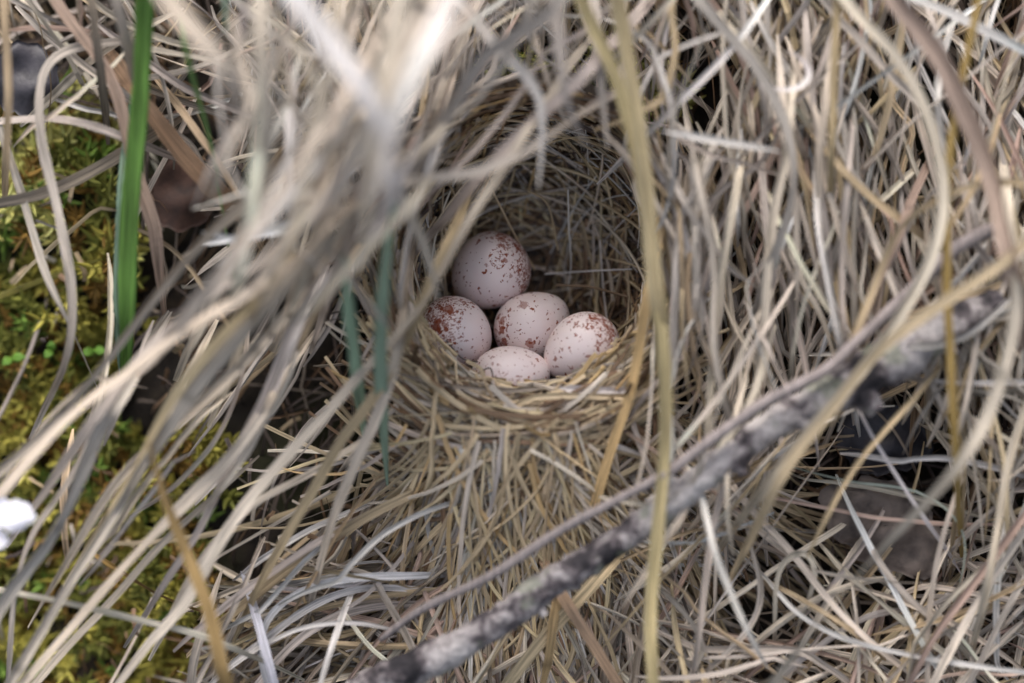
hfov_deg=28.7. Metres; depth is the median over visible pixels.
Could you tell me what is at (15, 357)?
seedling
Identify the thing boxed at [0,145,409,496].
grass strand
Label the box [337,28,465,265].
grass strand
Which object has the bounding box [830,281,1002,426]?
grass strand
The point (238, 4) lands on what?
grass strand
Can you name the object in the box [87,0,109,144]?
grass strand
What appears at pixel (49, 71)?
grass strand
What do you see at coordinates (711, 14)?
grass strand
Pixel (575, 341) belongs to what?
egg
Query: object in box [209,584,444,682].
grass strand
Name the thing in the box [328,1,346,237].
grass strand
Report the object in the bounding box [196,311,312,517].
grass strand
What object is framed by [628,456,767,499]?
grass strand
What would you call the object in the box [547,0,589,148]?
grass strand
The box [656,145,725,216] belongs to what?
grass strand
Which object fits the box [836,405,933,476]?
rock
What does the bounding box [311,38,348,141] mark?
grass strand
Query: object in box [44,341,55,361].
seedling
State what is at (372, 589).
grass strand
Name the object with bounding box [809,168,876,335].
grass strand
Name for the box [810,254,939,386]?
grass strand
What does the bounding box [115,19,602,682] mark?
grass strand
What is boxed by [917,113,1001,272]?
grass strand
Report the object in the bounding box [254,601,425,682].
grass strand
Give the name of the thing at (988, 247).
grass strand
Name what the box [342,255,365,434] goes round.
grass strand
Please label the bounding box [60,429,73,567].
grass strand
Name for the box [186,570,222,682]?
grass strand
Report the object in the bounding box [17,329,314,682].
grass strand
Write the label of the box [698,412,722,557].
grass strand
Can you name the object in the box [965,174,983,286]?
grass strand
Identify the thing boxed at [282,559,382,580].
grass strand
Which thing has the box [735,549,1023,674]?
grass strand
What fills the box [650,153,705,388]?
grass strand
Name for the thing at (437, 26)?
grass strand
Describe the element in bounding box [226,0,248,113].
grass strand
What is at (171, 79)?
grass strand
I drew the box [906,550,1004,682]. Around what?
grass strand
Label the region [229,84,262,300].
grass strand
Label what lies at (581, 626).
grass strand
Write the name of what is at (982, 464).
grass strand
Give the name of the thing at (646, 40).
grass strand
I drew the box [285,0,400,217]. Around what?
grass strand
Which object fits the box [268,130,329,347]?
grass strand
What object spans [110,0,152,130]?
grass strand
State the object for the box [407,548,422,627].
grass strand
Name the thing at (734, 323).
grass strand
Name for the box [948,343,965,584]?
grass strand
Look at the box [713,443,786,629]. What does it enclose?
grass strand
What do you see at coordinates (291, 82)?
grass strand
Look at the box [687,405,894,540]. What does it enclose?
grass strand
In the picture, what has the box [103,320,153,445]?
grass strand
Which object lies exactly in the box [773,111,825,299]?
grass strand
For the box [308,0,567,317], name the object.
grass strand
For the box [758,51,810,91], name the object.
grass strand
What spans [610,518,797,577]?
grass strand
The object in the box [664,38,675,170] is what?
grass strand
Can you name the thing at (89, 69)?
grass strand
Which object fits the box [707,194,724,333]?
grass strand
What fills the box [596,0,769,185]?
grass strand
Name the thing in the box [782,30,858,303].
grass strand
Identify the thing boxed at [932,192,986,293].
grass strand
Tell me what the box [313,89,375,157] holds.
grass strand
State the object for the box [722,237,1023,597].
grass strand
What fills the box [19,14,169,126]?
grass strand
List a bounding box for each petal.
[0,497,36,531]
[0,528,9,548]
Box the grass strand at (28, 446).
[0,102,332,477]
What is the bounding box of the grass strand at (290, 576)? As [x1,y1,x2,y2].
[226,545,320,629]
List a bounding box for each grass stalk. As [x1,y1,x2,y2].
[574,0,672,682]
[610,0,665,380]
[942,0,982,563]
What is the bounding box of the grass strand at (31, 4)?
[25,0,93,94]
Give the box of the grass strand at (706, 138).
[662,130,780,151]
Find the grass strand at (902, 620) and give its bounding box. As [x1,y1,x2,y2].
[818,543,987,682]
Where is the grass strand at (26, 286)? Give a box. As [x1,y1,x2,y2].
[0,258,99,299]
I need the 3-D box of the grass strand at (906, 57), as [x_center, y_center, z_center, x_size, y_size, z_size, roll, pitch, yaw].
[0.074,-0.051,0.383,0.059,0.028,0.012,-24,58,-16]
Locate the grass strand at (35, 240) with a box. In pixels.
[0,120,97,388]
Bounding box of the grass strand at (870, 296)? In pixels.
[818,178,1023,443]
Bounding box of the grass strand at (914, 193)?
[851,146,933,356]
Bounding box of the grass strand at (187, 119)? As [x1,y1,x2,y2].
[151,73,263,251]
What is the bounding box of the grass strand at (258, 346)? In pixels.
[27,213,348,629]
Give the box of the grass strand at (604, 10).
[528,2,610,94]
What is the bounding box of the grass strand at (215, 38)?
[147,1,252,130]
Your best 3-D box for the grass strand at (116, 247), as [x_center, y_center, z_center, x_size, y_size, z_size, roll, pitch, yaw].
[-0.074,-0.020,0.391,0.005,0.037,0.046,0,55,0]
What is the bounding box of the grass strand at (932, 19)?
[924,7,946,50]
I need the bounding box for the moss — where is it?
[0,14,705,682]
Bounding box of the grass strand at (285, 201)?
[217,55,381,265]
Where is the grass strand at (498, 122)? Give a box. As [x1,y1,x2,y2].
[422,11,607,199]
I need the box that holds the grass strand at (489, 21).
[454,0,526,60]
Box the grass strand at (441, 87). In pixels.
[424,4,479,167]
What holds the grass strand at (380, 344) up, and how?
on the dry grass at (620, 634)
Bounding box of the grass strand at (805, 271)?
[767,188,863,348]
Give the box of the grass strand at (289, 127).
[284,79,296,216]
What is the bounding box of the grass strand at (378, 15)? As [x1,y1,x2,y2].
[372,0,396,97]
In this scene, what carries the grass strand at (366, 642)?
on the dry grass at (620, 634)
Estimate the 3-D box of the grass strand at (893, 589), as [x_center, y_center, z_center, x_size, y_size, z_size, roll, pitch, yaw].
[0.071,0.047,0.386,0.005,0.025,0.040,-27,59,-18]
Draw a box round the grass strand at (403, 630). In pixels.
[330,562,428,682]
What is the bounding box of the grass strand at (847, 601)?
[819,545,892,642]
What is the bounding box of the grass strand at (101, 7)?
[96,0,225,52]
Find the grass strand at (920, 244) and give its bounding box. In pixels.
[912,233,947,391]
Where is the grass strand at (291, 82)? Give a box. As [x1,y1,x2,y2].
[286,37,300,174]
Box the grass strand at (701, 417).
[674,279,794,451]
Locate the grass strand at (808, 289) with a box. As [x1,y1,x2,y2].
[789,211,839,382]
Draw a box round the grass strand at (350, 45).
[332,0,376,88]
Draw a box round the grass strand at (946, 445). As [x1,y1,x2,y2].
[906,390,1021,531]
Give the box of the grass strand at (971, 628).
[965,552,1014,643]
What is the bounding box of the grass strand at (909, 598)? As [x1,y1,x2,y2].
[858,517,989,670]
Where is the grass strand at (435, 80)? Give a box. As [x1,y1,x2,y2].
[288,0,509,112]
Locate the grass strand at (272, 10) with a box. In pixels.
[268,3,307,126]
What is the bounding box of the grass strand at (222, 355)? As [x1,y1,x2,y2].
[143,66,379,472]
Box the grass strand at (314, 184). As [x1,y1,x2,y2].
[304,83,400,204]
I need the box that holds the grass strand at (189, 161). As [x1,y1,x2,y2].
[104,49,268,243]
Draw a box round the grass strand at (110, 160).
[0,116,182,207]
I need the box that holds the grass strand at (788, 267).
[756,196,810,324]
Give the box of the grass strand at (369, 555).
[278,546,392,572]
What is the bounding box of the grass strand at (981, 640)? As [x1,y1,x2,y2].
[824,585,1023,669]
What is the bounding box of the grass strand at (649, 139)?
[626,1,654,153]
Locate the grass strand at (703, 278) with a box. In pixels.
[628,256,709,420]
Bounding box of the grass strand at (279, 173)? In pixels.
[228,92,313,278]
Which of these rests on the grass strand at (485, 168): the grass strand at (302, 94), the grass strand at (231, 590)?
the grass strand at (302, 94)
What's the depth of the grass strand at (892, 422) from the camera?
0.37 m
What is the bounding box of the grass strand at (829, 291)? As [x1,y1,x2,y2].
[809,136,860,436]
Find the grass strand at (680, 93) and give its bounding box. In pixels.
[666,10,715,194]
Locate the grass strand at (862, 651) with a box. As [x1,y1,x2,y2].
[778,589,887,681]
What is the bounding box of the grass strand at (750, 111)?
[735,85,754,218]
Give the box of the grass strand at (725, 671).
[635,656,807,680]
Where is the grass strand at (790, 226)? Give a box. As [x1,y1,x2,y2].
[775,177,809,268]
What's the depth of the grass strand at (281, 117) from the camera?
0.35 m
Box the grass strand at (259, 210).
[214,68,324,272]
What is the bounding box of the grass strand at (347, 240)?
[308,0,481,353]
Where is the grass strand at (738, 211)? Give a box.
[735,118,742,246]
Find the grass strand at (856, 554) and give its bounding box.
[787,508,884,630]
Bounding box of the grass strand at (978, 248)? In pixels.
[957,150,1002,280]
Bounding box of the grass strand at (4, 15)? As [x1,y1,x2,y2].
[0,0,11,196]
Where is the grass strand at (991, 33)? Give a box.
[909,0,1023,55]
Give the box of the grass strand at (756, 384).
[599,324,776,506]
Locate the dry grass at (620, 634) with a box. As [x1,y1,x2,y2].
[0,0,1023,682]
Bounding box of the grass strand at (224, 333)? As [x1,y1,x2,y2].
[64,116,357,582]
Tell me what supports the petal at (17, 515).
on the grass strand at (42, 444)
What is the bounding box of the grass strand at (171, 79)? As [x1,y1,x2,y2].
[86,13,276,124]
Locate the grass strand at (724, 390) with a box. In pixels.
[677,291,773,533]
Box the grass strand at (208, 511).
[123,249,337,647]
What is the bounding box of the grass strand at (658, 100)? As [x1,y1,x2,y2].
[594,0,678,130]
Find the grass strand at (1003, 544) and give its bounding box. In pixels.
[907,510,1023,682]
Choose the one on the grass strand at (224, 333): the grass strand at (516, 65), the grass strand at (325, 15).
the grass strand at (325, 15)
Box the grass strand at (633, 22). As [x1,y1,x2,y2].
[587,0,646,106]
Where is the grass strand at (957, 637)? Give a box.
[929,527,1023,682]
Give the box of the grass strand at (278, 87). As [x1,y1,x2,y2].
[269,17,285,134]
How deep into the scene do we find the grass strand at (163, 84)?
0.38 m
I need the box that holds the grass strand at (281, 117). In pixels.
[192,57,298,209]
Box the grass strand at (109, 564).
[94,554,220,617]
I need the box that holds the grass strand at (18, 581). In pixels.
[0,310,171,619]
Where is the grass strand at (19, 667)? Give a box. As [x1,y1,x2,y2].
[5,319,218,682]
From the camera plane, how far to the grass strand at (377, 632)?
0.39 m
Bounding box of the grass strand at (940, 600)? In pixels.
[876,580,1023,632]
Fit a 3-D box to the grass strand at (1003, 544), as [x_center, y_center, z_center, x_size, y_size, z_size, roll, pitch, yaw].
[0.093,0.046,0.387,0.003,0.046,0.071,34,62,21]
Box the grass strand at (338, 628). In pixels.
[318,582,354,682]
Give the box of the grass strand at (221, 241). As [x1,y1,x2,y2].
[206,165,362,245]
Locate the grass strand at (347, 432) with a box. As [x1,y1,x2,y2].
[232,163,482,641]
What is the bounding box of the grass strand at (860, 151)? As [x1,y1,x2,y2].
[837,97,871,189]
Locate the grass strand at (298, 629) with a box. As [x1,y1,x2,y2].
[211,621,415,682]
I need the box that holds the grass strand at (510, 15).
[423,6,524,95]
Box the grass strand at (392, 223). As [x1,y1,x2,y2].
[289,177,433,326]
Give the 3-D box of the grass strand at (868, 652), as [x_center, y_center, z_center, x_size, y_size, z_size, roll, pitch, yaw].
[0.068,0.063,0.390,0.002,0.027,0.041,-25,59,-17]
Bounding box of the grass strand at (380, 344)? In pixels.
[374,200,395,485]
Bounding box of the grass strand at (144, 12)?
[118,0,154,371]
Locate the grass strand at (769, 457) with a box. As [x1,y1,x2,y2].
[730,430,800,502]
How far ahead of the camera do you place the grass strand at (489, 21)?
0.37 m
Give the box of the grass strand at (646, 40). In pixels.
[602,17,676,231]
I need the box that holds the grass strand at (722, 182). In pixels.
[689,150,736,239]
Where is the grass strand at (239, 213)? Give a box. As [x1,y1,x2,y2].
[182,101,349,256]
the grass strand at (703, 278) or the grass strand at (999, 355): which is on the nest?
the grass strand at (703, 278)
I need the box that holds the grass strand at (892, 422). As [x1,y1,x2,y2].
[806,364,943,557]
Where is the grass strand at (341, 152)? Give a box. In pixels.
[337,0,410,160]
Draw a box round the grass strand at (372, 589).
[295,532,421,632]
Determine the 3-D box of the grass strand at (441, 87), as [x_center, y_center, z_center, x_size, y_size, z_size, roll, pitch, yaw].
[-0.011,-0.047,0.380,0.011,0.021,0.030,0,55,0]
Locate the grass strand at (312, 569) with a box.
[276,562,433,587]
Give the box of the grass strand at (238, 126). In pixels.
[205,13,255,211]
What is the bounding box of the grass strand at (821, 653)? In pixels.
[637,621,901,682]
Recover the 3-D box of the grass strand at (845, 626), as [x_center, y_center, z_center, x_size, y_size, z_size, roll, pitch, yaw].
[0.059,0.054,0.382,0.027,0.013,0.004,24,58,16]
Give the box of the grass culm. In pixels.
[49,0,166,315]
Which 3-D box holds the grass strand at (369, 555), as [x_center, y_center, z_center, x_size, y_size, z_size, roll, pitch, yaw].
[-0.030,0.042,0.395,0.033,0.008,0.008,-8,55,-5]
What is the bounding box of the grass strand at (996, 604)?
[993,450,1017,679]
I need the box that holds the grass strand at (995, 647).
[957,618,1023,682]
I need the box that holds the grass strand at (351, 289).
[340,218,361,339]
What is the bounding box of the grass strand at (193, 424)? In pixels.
[91,391,231,559]
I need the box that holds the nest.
[113,72,955,682]
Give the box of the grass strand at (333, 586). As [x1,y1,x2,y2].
[273,567,384,590]
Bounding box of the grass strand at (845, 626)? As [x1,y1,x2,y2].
[765,580,885,660]
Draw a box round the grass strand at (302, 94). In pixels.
[249,0,460,123]
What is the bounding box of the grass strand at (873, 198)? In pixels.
[778,92,942,252]
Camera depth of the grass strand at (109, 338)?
0.38 m
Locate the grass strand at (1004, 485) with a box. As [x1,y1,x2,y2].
[968,405,1023,661]
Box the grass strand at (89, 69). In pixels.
[14,4,206,166]
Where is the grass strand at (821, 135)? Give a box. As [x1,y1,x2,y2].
[815,11,842,205]
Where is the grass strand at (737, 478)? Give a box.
[704,440,841,493]
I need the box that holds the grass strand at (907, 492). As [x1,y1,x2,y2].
[830,357,963,578]
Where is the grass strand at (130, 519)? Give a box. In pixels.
[79,450,194,584]
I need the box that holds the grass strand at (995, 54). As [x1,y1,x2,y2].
[859,31,1023,169]
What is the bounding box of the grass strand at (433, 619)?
[419,581,453,642]
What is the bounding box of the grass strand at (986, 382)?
[907,377,1023,385]
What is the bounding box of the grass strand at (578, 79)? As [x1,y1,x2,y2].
[415,0,656,256]
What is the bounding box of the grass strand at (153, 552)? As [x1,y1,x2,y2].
[32,455,259,682]
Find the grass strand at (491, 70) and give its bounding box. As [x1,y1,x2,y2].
[471,0,512,89]
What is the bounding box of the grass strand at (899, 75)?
[887,64,1006,295]
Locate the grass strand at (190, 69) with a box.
[178,27,234,277]
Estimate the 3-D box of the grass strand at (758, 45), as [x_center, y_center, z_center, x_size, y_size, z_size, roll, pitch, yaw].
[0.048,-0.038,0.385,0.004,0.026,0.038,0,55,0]
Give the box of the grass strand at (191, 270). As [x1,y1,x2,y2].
[138,228,227,324]
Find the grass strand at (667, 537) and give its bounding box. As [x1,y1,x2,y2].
[619,507,689,609]
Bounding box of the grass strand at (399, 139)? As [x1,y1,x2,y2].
[355,0,406,161]
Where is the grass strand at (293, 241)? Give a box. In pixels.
[223,163,348,307]
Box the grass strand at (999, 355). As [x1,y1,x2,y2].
[985,291,1004,537]
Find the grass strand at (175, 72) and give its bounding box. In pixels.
[89,23,285,88]
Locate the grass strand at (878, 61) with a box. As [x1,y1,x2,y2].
[819,0,948,134]
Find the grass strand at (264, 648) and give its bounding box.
[240,571,277,682]
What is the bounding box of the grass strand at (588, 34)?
[579,12,648,126]
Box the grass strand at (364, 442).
[304,233,415,624]
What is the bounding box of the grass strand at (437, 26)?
[377,0,458,202]
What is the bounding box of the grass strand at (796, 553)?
[772,550,816,666]
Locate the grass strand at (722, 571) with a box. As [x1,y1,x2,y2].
[688,466,767,668]
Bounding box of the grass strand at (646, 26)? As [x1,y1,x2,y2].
[583,0,674,86]
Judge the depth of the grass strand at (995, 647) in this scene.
0.38 m
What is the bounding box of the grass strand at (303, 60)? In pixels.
[287,33,329,172]
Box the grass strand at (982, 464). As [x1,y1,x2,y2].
[840,452,1023,478]
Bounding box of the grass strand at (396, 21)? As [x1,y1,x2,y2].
[359,0,407,270]
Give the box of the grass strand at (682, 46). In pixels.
[621,28,739,166]
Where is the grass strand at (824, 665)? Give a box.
[657,628,849,682]
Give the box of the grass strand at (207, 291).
[135,12,386,377]
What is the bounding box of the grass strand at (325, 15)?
[324,0,346,111]
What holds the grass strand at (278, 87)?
on the dry grass at (620, 634)
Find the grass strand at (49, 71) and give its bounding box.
[33,11,51,130]
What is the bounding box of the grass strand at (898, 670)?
[885,610,986,682]
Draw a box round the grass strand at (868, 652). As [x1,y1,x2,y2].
[810,553,881,682]
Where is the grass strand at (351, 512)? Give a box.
[290,457,394,615]
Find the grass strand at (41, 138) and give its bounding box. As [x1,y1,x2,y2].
[29,38,160,438]
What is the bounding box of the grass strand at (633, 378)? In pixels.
[585,212,667,538]
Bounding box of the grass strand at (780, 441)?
[778,437,783,459]
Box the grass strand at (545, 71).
[531,16,570,130]
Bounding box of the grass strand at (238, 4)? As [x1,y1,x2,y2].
[231,0,324,60]
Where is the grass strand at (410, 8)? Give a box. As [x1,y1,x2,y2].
[407,0,414,21]
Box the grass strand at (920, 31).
[884,0,1023,349]
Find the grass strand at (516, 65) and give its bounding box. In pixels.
[457,0,545,187]
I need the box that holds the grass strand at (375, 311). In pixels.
[310,191,392,328]
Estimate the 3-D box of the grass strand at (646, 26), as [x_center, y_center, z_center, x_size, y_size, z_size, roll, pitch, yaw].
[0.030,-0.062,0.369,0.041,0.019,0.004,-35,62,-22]
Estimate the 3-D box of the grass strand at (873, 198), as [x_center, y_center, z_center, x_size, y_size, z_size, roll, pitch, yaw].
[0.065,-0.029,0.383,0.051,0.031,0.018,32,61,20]
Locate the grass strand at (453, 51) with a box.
[446,30,493,109]
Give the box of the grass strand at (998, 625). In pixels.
[966,574,1023,682]
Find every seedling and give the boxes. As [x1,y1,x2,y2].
[2,353,25,365]
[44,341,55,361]
[83,346,104,362]
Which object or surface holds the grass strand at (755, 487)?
on the dry grass at (620, 634)
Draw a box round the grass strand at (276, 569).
[172,515,358,652]
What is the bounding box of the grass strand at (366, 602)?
[296,597,421,620]
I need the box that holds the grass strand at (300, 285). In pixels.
[286,120,352,316]
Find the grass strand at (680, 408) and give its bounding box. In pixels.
[677,405,728,571]
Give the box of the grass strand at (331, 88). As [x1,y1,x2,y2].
[231,86,338,132]
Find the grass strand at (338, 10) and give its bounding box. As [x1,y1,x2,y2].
[207,0,346,428]
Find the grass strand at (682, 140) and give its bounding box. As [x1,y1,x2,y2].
[652,8,777,174]
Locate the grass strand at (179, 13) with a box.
[157,0,252,153]
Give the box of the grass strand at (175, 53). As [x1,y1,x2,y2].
[152,46,255,80]
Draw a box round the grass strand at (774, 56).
[760,3,779,119]
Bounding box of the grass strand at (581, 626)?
[538,559,623,682]
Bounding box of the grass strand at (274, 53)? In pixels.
[192,14,296,208]
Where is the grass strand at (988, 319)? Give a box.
[795,298,1008,355]
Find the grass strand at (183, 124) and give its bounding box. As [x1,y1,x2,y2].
[139,88,200,213]
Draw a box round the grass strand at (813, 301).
[750,207,845,431]
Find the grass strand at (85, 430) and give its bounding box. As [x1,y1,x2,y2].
[5,95,420,547]
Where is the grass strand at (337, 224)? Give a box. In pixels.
[303,96,468,244]
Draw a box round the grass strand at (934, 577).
[925,465,967,682]
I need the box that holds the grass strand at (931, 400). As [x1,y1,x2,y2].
[902,343,964,454]
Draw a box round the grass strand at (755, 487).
[712,452,766,562]
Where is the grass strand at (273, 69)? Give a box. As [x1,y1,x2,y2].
[250,12,294,128]
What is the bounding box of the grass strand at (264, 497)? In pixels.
[148,418,398,660]
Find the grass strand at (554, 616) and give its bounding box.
[540,597,561,682]
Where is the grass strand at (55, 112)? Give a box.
[13,37,132,147]
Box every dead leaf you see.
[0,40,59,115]
[151,159,214,232]
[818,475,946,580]
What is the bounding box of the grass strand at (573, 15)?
[519,0,628,17]
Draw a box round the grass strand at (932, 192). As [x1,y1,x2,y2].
[881,117,993,286]
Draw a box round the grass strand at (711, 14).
[692,0,796,338]
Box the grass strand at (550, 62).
[524,2,584,92]
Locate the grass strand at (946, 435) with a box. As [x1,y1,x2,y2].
[919,423,1012,466]
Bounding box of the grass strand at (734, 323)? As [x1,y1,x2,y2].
[724,299,779,402]
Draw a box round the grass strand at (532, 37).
[525,0,543,94]
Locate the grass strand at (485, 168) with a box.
[201,66,649,210]
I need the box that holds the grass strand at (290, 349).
[194,259,332,505]
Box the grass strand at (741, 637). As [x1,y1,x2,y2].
[695,482,763,681]
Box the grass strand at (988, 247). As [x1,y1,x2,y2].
[983,210,991,284]
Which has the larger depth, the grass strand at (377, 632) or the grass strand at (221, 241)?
the grass strand at (377, 632)
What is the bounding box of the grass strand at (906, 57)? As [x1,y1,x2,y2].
[753,0,984,151]
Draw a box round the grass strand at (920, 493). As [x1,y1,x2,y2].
[794,467,965,653]
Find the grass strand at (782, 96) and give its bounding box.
[776,34,799,317]
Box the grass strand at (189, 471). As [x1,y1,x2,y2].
[129,336,249,516]
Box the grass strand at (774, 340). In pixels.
[740,224,792,394]
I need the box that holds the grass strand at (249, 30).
[208,0,285,98]
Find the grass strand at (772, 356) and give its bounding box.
[744,301,811,444]
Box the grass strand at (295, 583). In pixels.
[241,573,406,599]
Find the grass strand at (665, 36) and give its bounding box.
[659,20,668,129]
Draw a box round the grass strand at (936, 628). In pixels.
[910,567,978,674]
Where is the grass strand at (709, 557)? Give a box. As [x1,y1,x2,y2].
[690,422,745,682]
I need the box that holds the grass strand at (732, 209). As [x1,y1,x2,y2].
[696,133,748,524]
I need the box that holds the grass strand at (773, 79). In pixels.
[717,9,813,131]
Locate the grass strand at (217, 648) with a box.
[147,440,233,682]
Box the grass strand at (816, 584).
[730,479,919,679]
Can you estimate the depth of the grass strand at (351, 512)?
0.38 m
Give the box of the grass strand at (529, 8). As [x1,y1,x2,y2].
[462,0,538,116]
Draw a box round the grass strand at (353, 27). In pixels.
[317,0,360,188]
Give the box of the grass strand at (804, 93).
[734,34,867,163]
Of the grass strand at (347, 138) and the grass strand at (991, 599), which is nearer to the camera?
the grass strand at (347, 138)
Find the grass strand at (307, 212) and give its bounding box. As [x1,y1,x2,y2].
[248,94,356,286]
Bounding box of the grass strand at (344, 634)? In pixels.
[231,618,369,639]
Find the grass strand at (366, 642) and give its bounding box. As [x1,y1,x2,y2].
[333,600,386,659]
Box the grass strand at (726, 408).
[681,83,758,507]
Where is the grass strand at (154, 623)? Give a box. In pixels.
[0,587,304,680]
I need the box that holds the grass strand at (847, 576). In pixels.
[777,561,1015,584]
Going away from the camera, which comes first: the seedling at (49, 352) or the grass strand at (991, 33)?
the grass strand at (991, 33)
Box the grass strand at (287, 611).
[225,583,372,640]
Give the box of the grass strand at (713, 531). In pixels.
[682,431,793,576]
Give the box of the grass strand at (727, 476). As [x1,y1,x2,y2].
[725,365,747,555]
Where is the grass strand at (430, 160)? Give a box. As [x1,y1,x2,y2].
[399,137,442,309]
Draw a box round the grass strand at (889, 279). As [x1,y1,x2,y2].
[859,206,949,428]
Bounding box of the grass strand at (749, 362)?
[733,249,783,409]
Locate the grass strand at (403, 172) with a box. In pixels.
[361,131,419,272]
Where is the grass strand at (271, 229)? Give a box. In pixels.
[201,203,309,241]
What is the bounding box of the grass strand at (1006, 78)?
[988,40,1018,143]
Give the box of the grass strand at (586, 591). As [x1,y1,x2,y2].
[501,554,624,682]
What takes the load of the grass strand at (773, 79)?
on the dry grass at (620, 634)
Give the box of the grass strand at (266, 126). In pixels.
[173,0,274,381]
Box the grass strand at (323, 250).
[297,107,464,278]
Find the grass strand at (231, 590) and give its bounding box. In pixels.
[162,578,255,620]
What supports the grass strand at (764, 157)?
on the dry grass at (620, 634)
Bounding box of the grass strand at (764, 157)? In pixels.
[687,28,831,215]
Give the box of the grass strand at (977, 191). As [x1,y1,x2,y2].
[971,85,985,212]
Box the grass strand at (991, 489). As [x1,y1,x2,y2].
[957,403,993,509]
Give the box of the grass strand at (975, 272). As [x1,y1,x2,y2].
[951,205,1017,361]
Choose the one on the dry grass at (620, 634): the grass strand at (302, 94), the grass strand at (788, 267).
the grass strand at (788, 267)
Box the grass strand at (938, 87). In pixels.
[934,9,958,157]
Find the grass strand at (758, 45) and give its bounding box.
[757,43,768,212]
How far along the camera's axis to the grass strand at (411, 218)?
0.35 m
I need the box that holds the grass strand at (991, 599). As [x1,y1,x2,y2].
[871,579,1023,635]
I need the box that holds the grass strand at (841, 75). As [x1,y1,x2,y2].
[838,34,865,207]
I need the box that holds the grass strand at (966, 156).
[960,42,968,170]
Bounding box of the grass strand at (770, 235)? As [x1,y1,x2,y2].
[744,13,795,479]
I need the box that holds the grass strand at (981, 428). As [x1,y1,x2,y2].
[768,136,1021,682]
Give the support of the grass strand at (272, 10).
on the grass strand at (279, 173)
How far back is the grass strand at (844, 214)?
0.37 m
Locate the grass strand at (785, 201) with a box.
[750,59,856,262]
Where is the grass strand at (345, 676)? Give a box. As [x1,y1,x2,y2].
[312,671,359,682]
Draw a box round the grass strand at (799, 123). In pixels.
[757,3,812,157]
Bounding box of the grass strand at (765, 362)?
[746,263,794,434]
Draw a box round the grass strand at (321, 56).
[312,0,369,72]
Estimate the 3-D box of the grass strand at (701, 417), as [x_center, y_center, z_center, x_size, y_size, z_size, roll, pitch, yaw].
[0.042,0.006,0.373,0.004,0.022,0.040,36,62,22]
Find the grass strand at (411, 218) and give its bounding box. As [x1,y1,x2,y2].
[320,4,438,300]
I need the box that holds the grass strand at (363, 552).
[277,499,460,605]
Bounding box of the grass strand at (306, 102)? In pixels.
[272,79,319,243]
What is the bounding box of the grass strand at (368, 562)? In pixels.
[305,560,426,576]
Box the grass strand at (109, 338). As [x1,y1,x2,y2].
[89,253,113,415]
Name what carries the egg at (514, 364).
in the nest
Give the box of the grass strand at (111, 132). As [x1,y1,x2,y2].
[0,115,175,160]
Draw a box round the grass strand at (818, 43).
[747,24,828,135]
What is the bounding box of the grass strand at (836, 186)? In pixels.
[825,130,839,220]
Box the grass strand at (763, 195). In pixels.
[758,139,776,289]
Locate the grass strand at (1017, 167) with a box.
[942,156,1022,370]
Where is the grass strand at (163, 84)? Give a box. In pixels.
[123,0,174,169]
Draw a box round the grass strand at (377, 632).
[374,630,404,653]
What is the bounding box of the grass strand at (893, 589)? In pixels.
[835,474,945,682]
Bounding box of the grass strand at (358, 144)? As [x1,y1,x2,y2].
[269,0,436,352]
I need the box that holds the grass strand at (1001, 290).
[965,252,1023,392]
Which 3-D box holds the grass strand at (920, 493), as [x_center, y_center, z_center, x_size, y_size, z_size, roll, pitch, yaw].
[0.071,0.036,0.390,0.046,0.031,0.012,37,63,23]
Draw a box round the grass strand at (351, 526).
[186,487,417,657]
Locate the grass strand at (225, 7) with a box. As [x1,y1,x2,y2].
[222,0,227,33]
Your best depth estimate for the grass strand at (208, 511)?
0.37 m
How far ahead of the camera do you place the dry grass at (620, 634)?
0.38 m
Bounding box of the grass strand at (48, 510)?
[6,439,87,679]
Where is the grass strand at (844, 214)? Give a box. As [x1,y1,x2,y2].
[839,73,855,425]
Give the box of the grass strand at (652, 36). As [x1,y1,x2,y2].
[609,0,699,90]
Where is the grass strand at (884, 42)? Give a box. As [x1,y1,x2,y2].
[713,0,948,558]
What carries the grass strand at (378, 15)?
on the dry grass at (620, 634)
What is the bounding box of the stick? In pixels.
[346,289,1004,682]
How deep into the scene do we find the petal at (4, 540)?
0.36 m
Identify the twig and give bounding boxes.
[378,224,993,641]
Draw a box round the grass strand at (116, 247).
[113,104,129,372]
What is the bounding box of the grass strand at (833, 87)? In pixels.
[826,0,840,219]
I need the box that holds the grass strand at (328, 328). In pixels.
[302,268,356,366]
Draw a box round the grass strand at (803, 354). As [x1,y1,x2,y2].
[761,226,819,467]
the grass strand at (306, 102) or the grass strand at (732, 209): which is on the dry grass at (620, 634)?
the grass strand at (306, 102)
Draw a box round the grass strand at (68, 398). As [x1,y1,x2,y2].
[4,376,146,476]
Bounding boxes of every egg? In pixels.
[423,296,491,367]
[451,231,530,308]
[472,346,549,385]
[494,292,569,357]
[544,312,619,378]
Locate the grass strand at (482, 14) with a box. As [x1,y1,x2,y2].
[314,0,504,149]
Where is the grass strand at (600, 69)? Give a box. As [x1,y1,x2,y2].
[588,0,607,148]
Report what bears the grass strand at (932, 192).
on the dry grass at (620, 634)
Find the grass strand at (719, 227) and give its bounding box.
[679,189,732,355]
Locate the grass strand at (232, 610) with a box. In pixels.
[194,537,265,682]
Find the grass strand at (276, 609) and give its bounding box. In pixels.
[257,572,445,682]

